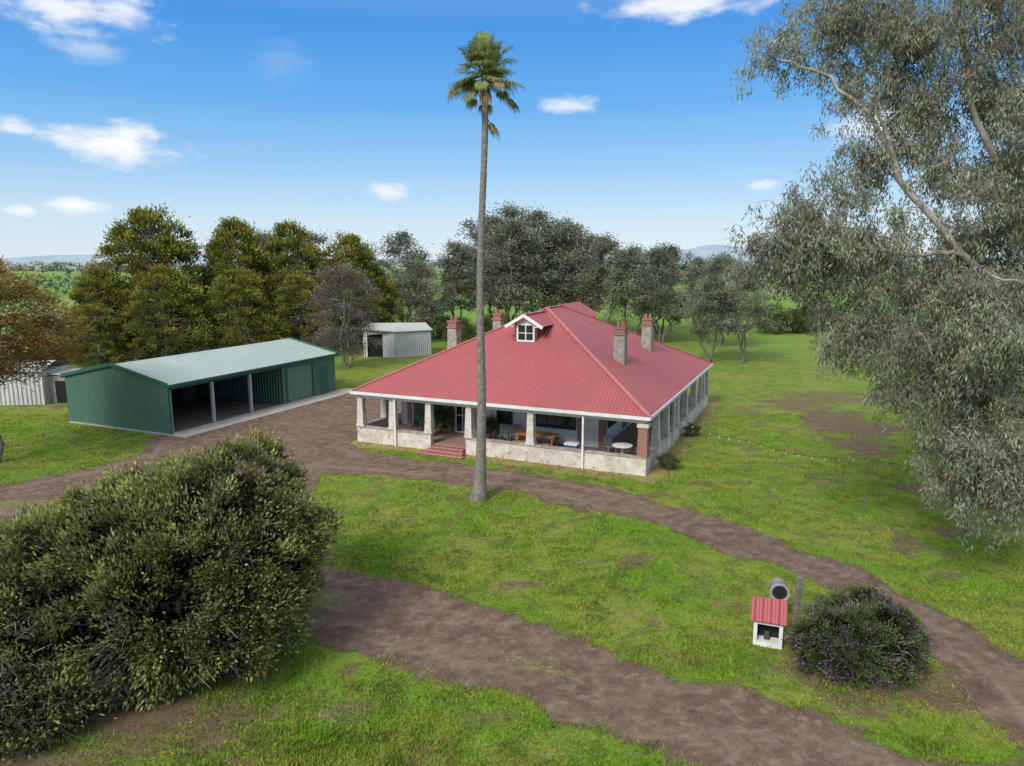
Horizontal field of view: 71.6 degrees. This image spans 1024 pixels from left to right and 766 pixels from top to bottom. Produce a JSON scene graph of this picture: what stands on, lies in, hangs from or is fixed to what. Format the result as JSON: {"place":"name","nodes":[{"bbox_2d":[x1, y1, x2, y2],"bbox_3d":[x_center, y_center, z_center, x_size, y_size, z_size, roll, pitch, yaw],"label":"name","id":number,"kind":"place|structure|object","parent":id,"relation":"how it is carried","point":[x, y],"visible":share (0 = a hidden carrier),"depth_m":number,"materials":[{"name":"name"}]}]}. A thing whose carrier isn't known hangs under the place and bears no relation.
{"place":"outdoors","nodes":[
{"label":"outdoors","id":0,"kind":"place"},
{"bbox_2d":[2,245,1020,262],"bbox_3d":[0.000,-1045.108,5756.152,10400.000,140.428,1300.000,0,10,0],"label":"distant hills","id":1,"kind":"structure","parent":0,"point":[704,250],"depth_m":5346.58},
{"bbox_2d":[0,262,1023,765],"bbox_3d":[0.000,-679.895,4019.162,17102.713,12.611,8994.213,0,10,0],"label":"ground","id":2,"kind":"structure","parent":0,"point":[776,374],"depth_m":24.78,"materials":[{"name":"green plant"}]},
{"bbox_2d":[0,360,77,404],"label":"cream tin shed","id":3,"kind":"structure","parent":2,"relation":"on","point":[52,389],"depth_m":49.97,"materials":[{"name":"beige metal"}]},
{"bbox_2d":[7,315,86,359],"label":"cypress tree","id":4,"kind":"object","parent":2,"relation":"on","point":[63,358],"visible":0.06,"depth_m":69.21,"materials":[{"name":"green plant"}]},
{"bbox_2d":[0,255,94,462],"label":"russet she oak tree","id":5,"kind":"object","parent":2,"relation":"on","point":[11,351],"visible":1,"depth_m":34.84,"materials":[{"name":"brown plant"}]},
{"bbox_2d":[57,302,132,364],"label":"cypress tree","id":6,"kind":"object","parent":2,"relation":"on","point":[103,321],"visible":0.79,"depth_m":67.45,"materials":[{"name":"green plant"}]},
{"bbox_2d":[57,264,148,360],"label":"cypress tree","id":7,"kind":"object","parent":2,"relation":"on","point":[77,294],"visible":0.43,"depth_m":71.17,"materials":[{"name":"green plant"}]},
{"bbox_2d":[73,203,211,353],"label":"cypress tree","id":8,"kind":"object","parent":2,"relation":"on","point":[163,246],"visible":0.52,"depth_m":73.84,"materials":[{"name":"green plant"}]},
{"bbox_2d":[99,263,226,361],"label":"cypress tree","id":9,"kind":"object","parent":2,"relation":"on","point":[160,276],"visible":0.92,"depth_m":69.28,"materials":[{"name":"green plant"}]},
{"bbox_2d":[0,423,348,765],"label":"boobialla bush","id":10,"kind":"object","parent":2,"relation":"on","point":[150,584],"visible":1,"depth_m":16.48,"materials":[{"name":"green plant"}]},
{"bbox_2d":[60,337,337,433],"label":"green farm shed","id":11,"kind":"structure","parent":2,"relation":"on","point":[172,394],"depth_m":45.92,"materials":[{"name":"metal"}]},
{"bbox_2d":[287,364,312,402],"bbox_3d":[-15.350,0.023,51.387,0.060,2.550,2.700,4,11,23],"label":"roller door","id":12,"kind":"structure","parent":11,"relation":"in","point":[300,386],"depth_m":51.37,"materials":[{"name":"metal"}]},
{"bbox_2d":[320,366,328,393],"bbox_3d":[-14.207,-0.170,53.837,0.024,2.100,0.900,4,11,23],"label":"side access door","id":13,"kind":"structure","parent":11,"relation":"in","point":[324,370],"depth_m":53.82,"materials":[{"name":"green metal"}]},
{"bbox_2d":[69,388,350,437],"bbox_3d":[-17.580,1.700,49.229,15.102,0.175,16.703,4,11,23],"label":"concrete apron","id":14,"kind":"object","parent":2,"relation":"on","point":[201,429],"visible":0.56,"depth_m":45.76,"materials":[{"name":"grey concrete"}]},
{"bbox_2d":[176,215,303,347],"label":"cypress tree","id":15,"kind":"object","parent":2,"relation":"on","point":[232,236],"visible":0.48,"depth_m":78.10,"materials":[{"name":"green plant"}]},
{"bbox_2d":[188,266,295,350],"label":"cypress tree","id":16,"kind":"object","parent":2,"relation":"on","point":[230,283],"visible":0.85,"depth_m":71.13,"materials":[{"name":"green plant"}]},
{"bbox_2d":[235,227,289,292],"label":"eucalyptus tree","id":17,"kind":"object","parent":2,"relation":"on","point":[263,237],"visible":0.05,"depth_m":98.70,"materials":[{"name":"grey plant"}]},
{"bbox_2d":[245,218,357,345],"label":"cypress tree","id":18,"kind":"object","parent":2,"relation":"on","point":[280,248],"visible":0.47,"depth_m":78.80,"materials":[{"name":"green plant"}]},
{"bbox_2d":[269,272,344,352],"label":"cypress tree","id":19,"kind":"object","parent":2,"relation":"on","point":[292,289],"visible":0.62,"depth_m":74.04,"materials":[{"name":"green plant"}]},
{"bbox_2d":[286,229,341,293],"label":"eucalyptus tree","id":20,"kind":"object","parent":2,"relation":"on","point":[320,238],"visible":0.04,"depth_m":100.84,"materials":[{"name":"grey plant"}]},
{"bbox_2d":[288,260,387,367],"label":"grey wattle tree","id":21,"kind":"object","parent":2,"relation":"on","point":[341,273],"visible":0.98,"depth_m":66.28,"materials":[{"name":"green plant"}]},
{"bbox_2d":[315,229,392,345],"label":"cypress tree","id":22,"kind":"object","parent":2,"relation":"on","point":[359,257],"visible":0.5,"depth_m":81.67,"materials":[{"name":"green plant"}]},
{"bbox_2d":[340,313,388,344],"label":"green shrub","id":23,"kind":"object","parent":2,"relation":"on","point":[362,334],"visible":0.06,"depth_m":84.14,"materials":[{"name":"grey plant"}]},
{"bbox_2d":[345,240,402,293],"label":"eucalyptus tree","id":24,"kind":"object","parent":2,"relation":"on","point":[374,252],"visible":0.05,"depth_m":102.18,"materials":[{"name":"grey plant"}]},
{"bbox_2d":[347,266,413,340],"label":"cypress tree","id":25,"kind":"object","parent":2,"relation":"on","point":[388,293],"visible":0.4,"depth_m":84.30,"materials":[{"name":"green plant"}]},
{"bbox_2d":[361,322,431,357],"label":"white tin shed","id":26,"kind":"structure","parent":2,"relation":"on","point":[408,339],"depth_m":75.12,"materials":[{"name":"white metal"}]},
{"bbox_2d":[368,334,382,356],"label":"doorway","id":27,"kind":"structure","parent":26,"relation":"in","point":[378,352],"depth_m":75.10,"materials":[{"name":"black"}]},
{"bbox_2d":[374,225,443,321],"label":"eucalyptus tree","id":28,"kind":"object","parent":2,"relation":"on","point":[400,241],"visible":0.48,"depth_m":94.66,"materials":[{"name":"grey plant"}]},
{"bbox_2d":[384,257,457,322],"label":"eucalyptus tree","id":29,"kind":"object","parent":2,"relation":"on","point":[415,301],"visible":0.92,"depth_m":86.80,"materials":[{"name":"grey plant"}]},
{"bbox_2d":[414,307,453,338],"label":"green shrub","id":30,"kind":"object","parent":2,"relation":"on","point":[438,332],"visible":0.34,"depth_m":91.48,"materials":[{"name":"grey plant"}]},
{"bbox_2d":[429,236,476,319],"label":"eucalyptus tree","id":31,"kind":"object","parent":2,"relation":"on","point":[459,303],"visible":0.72,"depth_m":97.40,"materials":[{"name":"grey plant"}]},
{"bbox_2d":[433,315,476,342],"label":"green shrub","id":32,"kind":"object","parent":2,"relation":"on","point":[470,329],"visible":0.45,"depth_m":83.46,"materials":[{"name":"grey plant"}]},
{"bbox_2d":[446,29,527,501],"bbox_3d":[-1.036,-4.253,28.823,2.946,18.866,2.895,-3,10,-16],"label":"fan palm tree","id":33,"kind":"object","parent":2,"relation":"on","point":[486,57],"visible":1,"depth_m":28.07,"materials":[{"name":"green plant"}]},
{"bbox_2d":[437,209,536,327],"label":"eucalyptus tree","id":34,"kind":"object","parent":2,"relation":"on","point":[492,221],"visible":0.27,"depth_m":100.20,"materials":[{"name":"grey plant"}]},
{"bbox_2d":[474,309,513,332],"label":"green shrub","id":35,"kind":"object","parent":2,"relation":"on","point":[488,321],"visible":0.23,"depth_m":87.22,"materials":[{"name":"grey plant"}]},
{"bbox_2d":[469,198,547,319],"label":"eucalyptus tree","id":36,"kind":"object","parent":2,"relation":"on","point":[509,212],"visible":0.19,"depth_m":103.58,"materials":[{"name":"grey plant"}]},
{"bbox_2d":[0,259,1022,293],"bbox_3d":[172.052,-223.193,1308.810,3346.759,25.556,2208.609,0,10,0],"label":"distant trees","id":37,"kind":"object","parent":2,"relation":"on","point":[58,278],"visible":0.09,"depth_m":566.45,"materials":[{"name":"green plant"}]},
{"bbox_2d":[458,210,576,319],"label":"eucalyptus tree","id":38,"kind":"object","parent":2,"relation":"on","point":[515,230],"visible":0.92,"depth_m":93.88,"materials":[{"name":"green plant"}]},
{"bbox_2d":[350,301,713,475],"bbox_3d":[2.462,-1.061,44.323,16.851,7.480,20.076,4,11,24],"label":"farmhouse","id":39,"kind":"object","parent":2,"relation":"on","point":[583,376],"visible":0.95,"depth_m":38.49,"materials":[{"name":"metal"}]},
{"bbox_2d":[411,408,451,431],"bbox_3d":[-4.524,2.166,39.834,2.310,1.640,2.176,0,10,0],"label":"potted plant","id":40,"kind":"object","parent":39,"relation":"on","point":[436,421],"visible":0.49,"depth_m":39.65,"materials":[{"name":"green plant"}]},
{"bbox_2d":[434,405,461,432],"bbox_3d":[-3.942,1.859,40.488,1.889,2.022,1.548,8,13,39],"label":"potted plant","id":41,"kind":"object","parent":39,"relation":"on","point":[444,409],"visible":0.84,"depth_m":40.27,"materials":[{"name":"green plant"}]},
{"bbox_2d":[476,415,502,438],"bbox_3d":[-1.217,2.389,39.151,1.610,1.431,1.839,0,10,0],"label":"potted plant","id":42,"kind":"object","parent":39,"relation":"on","point":[492,424],"visible":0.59,"depth_m":39.01,"materials":[{"name":"green plant"}]},
{"bbox_2d":[486,429,502,439],"bbox_3d":[-1.016,2.839,37.998,0.946,0.935,1.076,-6,12,-33],"label":"potted plant","id":43,"kind":"object","parent":39,"relation":"on","point":[493,435],"visible":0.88,"depth_m":37.80,"materials":[{"name":"green plant"}]},
{"bbox_2d":[499,424,508,440],"bbox_3d":[-0.441,2.731,38.580,0.480,0.950,0.480,1,10,7],"label":"veranda chair","id":44,"kind":"object","parent":39,"relation":"on","point":[504,428],"visible":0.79,"depth_m":38.73,"materials":[{"name":"grey metal"}]},
{"bbox_2d":[510,424,520,440],"bbox_3d":[0.189,2.741,38.521,0.480,0.950,0.480,4,11,24],"label":"veranda chair","id":45,"kind":"object","parent":39,"relation":"on","point":[516,427],"visible":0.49,"depth_m":38.64,"materials":[{"name":"grey metal"}]},
{"bbox_2d":[519,325,532,339],"bbox_3d":[0.789,-2.847,40.187,0.920,0.880,0.030,4,11,24],"label":"dormer window","id":46,"kind":"structure","parent":39,"relation":"in","point":[529,329],"depth_m":40.18,"materials":[{"name":"white glass"}]},
{"bbox_2d":[439,409,616,429],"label":"window frames","id":47,"kind":"structure","parent":39,"relation":"in","point":[511,423],"depth_m":38.39,"materials":[{"name":"wood"}]},
{"bbox_2d":[433,404,625,430],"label":"window panes","id":48,"kind":"structure","parent":39,"relation":"in","point":[541,418],"depth_m":38.56,"materials":[{"name":"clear glass"}]},
{"bbox_2d":[513,440,550,444],"bbox_3d":[1.013,3.290,36.746,2.000,0.470,0.300,4,11,24],"label":"wooden bench","id":49,"kind":"object","parent":39,"relation":"on","point":[541,443],"visible":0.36,"depth_m":36.65,"materials":[{"name":"orange wood"}]},
{"bbox_2d":[515,430,559,445],"bbox_3d":[1.317,3.031,37.397,2.200,0.760,0.900,4,11,24],"label":"wooden dining table","id":50,"kind":"object","parent":39,"relation":"on","point":[552,436],"visible":0.82,"depth_m":37.21,"materials":[{"name":"orange wood"}]},
{"bbox_2d":[564,441,579,448],"bbox_3d":[3.035,3.331,36.122,0.720,0.600,0.460,4,11,24],"label":"blue cooler box","id":51,"kind":"object","parent":39,"relation":"on","point":[568,444],"visible":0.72,"depth_m":35.93,"materials":[{"name":"plastic"}]},
{"bbox_2d":[603,435,615,452],"bbox_3d":[4.964,3.174,36.004,0.480,0.950,0.480,-4,10,-22],"label":"veranda chair","id":52,"kind":"object","parent":39,"relation":"on","point":[607,439],"visible":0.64,"depth_m":36.12,"materials":[{"name":"grey metal"}]},
{"bbox_2d":[612,442,632,453],"bbox_3d":[5.452,3.425,35.162,1.000,0.740,1.000,4,11,24],"label":"round white table","id":53,"kind":"object","parent":39,"relation":"on","point":[621,445],"visible":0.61,"depth_m":35.02,"materials":[{"name":"white plastic"}]},
{"bbox_2d":[491,202,584,310],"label":"eucalyptus tree","id":54,"kind":"object","parent":2,"relation":"on","point":[535,218],"visible":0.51,"depth_m":97.99,"materials":[{"name":"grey plant"}]},
{"bbox_2d":[518,217,580,294],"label":"eucalyptus tree","id":55,"kind":"object","parent":2,"relation":"on","point":[557,248],"visible":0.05,"depth_m":109.44,"materials":[{"name":"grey plant"}]},
{"bbox_2d":[514,210,613,307],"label":"eucalyptus tree","id":56,"kind":"object","parent":2,"relation":"on","point":[567,229],"visible":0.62,"depth_m":97.78,"materials":[{"name":"green plant"}]},
{"bbox_2d":[549,231,613,310],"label":"eucalyptus tree","id":57,"kind":"object","parent":2,"relation":"on","point":[591,241],"visible":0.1,"depth_m":105.36,"materials":[{"name":"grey plant"}]},
{"bbox_2d":[566,231,636,322],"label":"eucalyptus tree","id":58,"kind":"object","parent":2,"relation":"on","point":[602,243],"visible":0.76,"depth_m":92.97,"materials":[{"name":"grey plant"}]},
{"bbox_2d":[594,242,665,332],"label":"eucalyptus tree","id":59,"kind":"object","parent":2,"relation":"on","point":[616,278],"visible":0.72,"depth_m":88.66,"materials":[{"name":"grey plant"}]},
{"bbox_2d":[627,243,689,333],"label":"eucalyptus tree","id":60,"kind":"object","parent":2,"relation":"on","point":[662,329],"visible":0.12,"depth_m":97.73,"materials":[{"name":"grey plant"}]},
{"bbox_2d":[620,240,697,342],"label":"eucalyptus tree","id":61,"kind":"object","parent":2,"relation":"on","point":[652,256],"visible":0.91,"depth_m":86.16,"materials":[{"name":"green plant"}]},
{"bbox_2d":[655,451,680,470],"bbox_3d":[7.590,3.826,34.556,1.379,1.095,1.470,3,10,14],"label":"green shrub","id":62,"kind":"object","parent":2,"relation":"on","point":[673,462],"visible":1,"depth_m":34.44,"materials":[{"name":"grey plant"}]},
{"bbox_2d":[682,421,702,436],"bbox_3d":[10.406,2.743,41.047,1.264,1.004,1.348,7,12,34],"label":"green shrub","id":63,"kind":"object","parent":2,"relation":"on","point":[686,428],"visible":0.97,"depth_m":40.99,"materials":[{"name":"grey plant"}]},
{"bbox_2d":[672,255,716,324],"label":"eucalyptus tree","id":64,"kind":"object","parent":2,"relation":"on","point":[697,261],"visible":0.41,"depth_m":109.91,"materials":[{"name":"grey plant"}]},
{"bbox_2d":[676,270,746,361],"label":"eucalyptus tree","id":65,"kind":"object","parent":2,"relation":"on","point":[711,282],"visible":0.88,"depth_m":70.18,"materials":[{"name":"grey plant"}]},
{"bbox_2d":[678,246,764,346],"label":"eucalyptus tree","id":66,"kind":"object","parent":2,"relation":"on","point":[717,263],"visible":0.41,"depth_m":82.36,"materials":[{"name":"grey plant"}]},
{"bbox_2d":[704,263,792,363],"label":"eucalyptus tree","id":67,"kind":"object","parent":2,"relation":"on","point":[737,327],"visible":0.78,"depth_m":68.83,"materials":[{"name":"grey plant"}]},
{"bbox_2d":[747,443,749,484],"bbox_3d":[10.600,3.605,31.871,0.037,2.100,0.037,-4,11,-22],"label":"light pole","id":68,"kind":"object","parent":2,"relation":"on","point":[748,465],"visible":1,"depth_m":31.87,"materials":[{"name":"grey metal"}]},
{"bbox_2d":[668,412,937,470],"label":"festoon string lights","id":69,"kind":"object","parent":68,"relation":"attached to","point":[788,452],"visible":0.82,"depth_m":30.56},
{"bbox_2d":[751,596,787,649],"bbox_3d":[6.820,6.312,18.892,0.900,1.160,0.920,4,10,20],"label":"house shaped letterbox","id":70,"kind":"object","parent":2,"relation":"on","point":[769,617],"visible":1,"depth_m":18.70,"materials":[{"name":"red metal"}]},
{"bbox_2d":[749,301,793,334],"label":"green shrub","id":71,"kind":"object","parent":2,"relation":"on","point":[784,317],"visible":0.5,"depth_m":97.91,"materials":[{"name":"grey plant"}]},
{"bbox_2d":[769,578,789,600],"bbox_3d":[7.397,6.233,19.779,0.510,1.555,0.465,3,10,15],"label":"drum mailbox","id":72,"kind":"object","parent":2,"relation":"on","point":[779,589],"visible":0.84,"depth_m":19.51,"materials":[{"name":"grey metal"}]},
{"bbox_2d":[791,576,803,622],"bbox_3d":[7.968,6.106,19.826,0.160,1.450,0.160,-1,10,-17],"label":"fence post","id":73,"kind":"object","parent":2,"relation":"on","point":[798,589],"visible":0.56,"depth_m":19.75,"materials":[{"name":"grey wood"}]},
{"bbox_2d":[768,306,828,333],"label":"green shrub","id":74,"kind":"object","parent":2,"relation":"on","point":[798,324],"visible":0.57,"depth_m":99.16,"materials":[{"name":"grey plant"}]},
{"bbox_2d":[796,298,838,328],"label":"green shrub","id":75,"kind":"object","parent":2,"relation":"on","point":[818,315],"visible":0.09,"depth_m":102.67,"materials":[{"name":"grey plant"}]},
{"bbox_2d":[781,579,939,693],"bbox_3d":[8.800,6.157,17.588,4.074,2.181,3.371,0,10,0],"label":"purple flowering shrub","id":76,"kind":"object","parent":2,"relation":"on","point":[812,626],"visible":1,"depth_m":17.10,"materials":[{"name":"green plant"}]},
{"bbox_2d":[863,458,868,511],"bbox_3d":[14.200,4.107,28.507,0.037,2.250,0.037,4,11,22],"label":"light pole","id":77,"kind":"object","parent":2,"relation":"on","point":[865,487],"visible":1,"depth_m":28.52,"materials":[{"name":"grey metal"}]},
{"bbox_2d":[720,0,1023,557],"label":"gum tree","id":78,"kind":"object","parent":2,"relation":"on","point":[988,301],"visible":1,"depth_m":21.67,"materials":[{"name":"green plant"}]},
{"bbox_2d":[0,394,1023,765],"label":"dirt driveway","id":79,"kind":"structure","parent":0,"point":[572,678],"depth_m":18.89,"materials":[{"name":"brown soil"}]},
{"bbox_2d":[0,0,1023,258],"label":"sky","id":80,"kind":"structure","parent":0,"point":[332,115],"materials":[{"name":"blue"}]}
]}

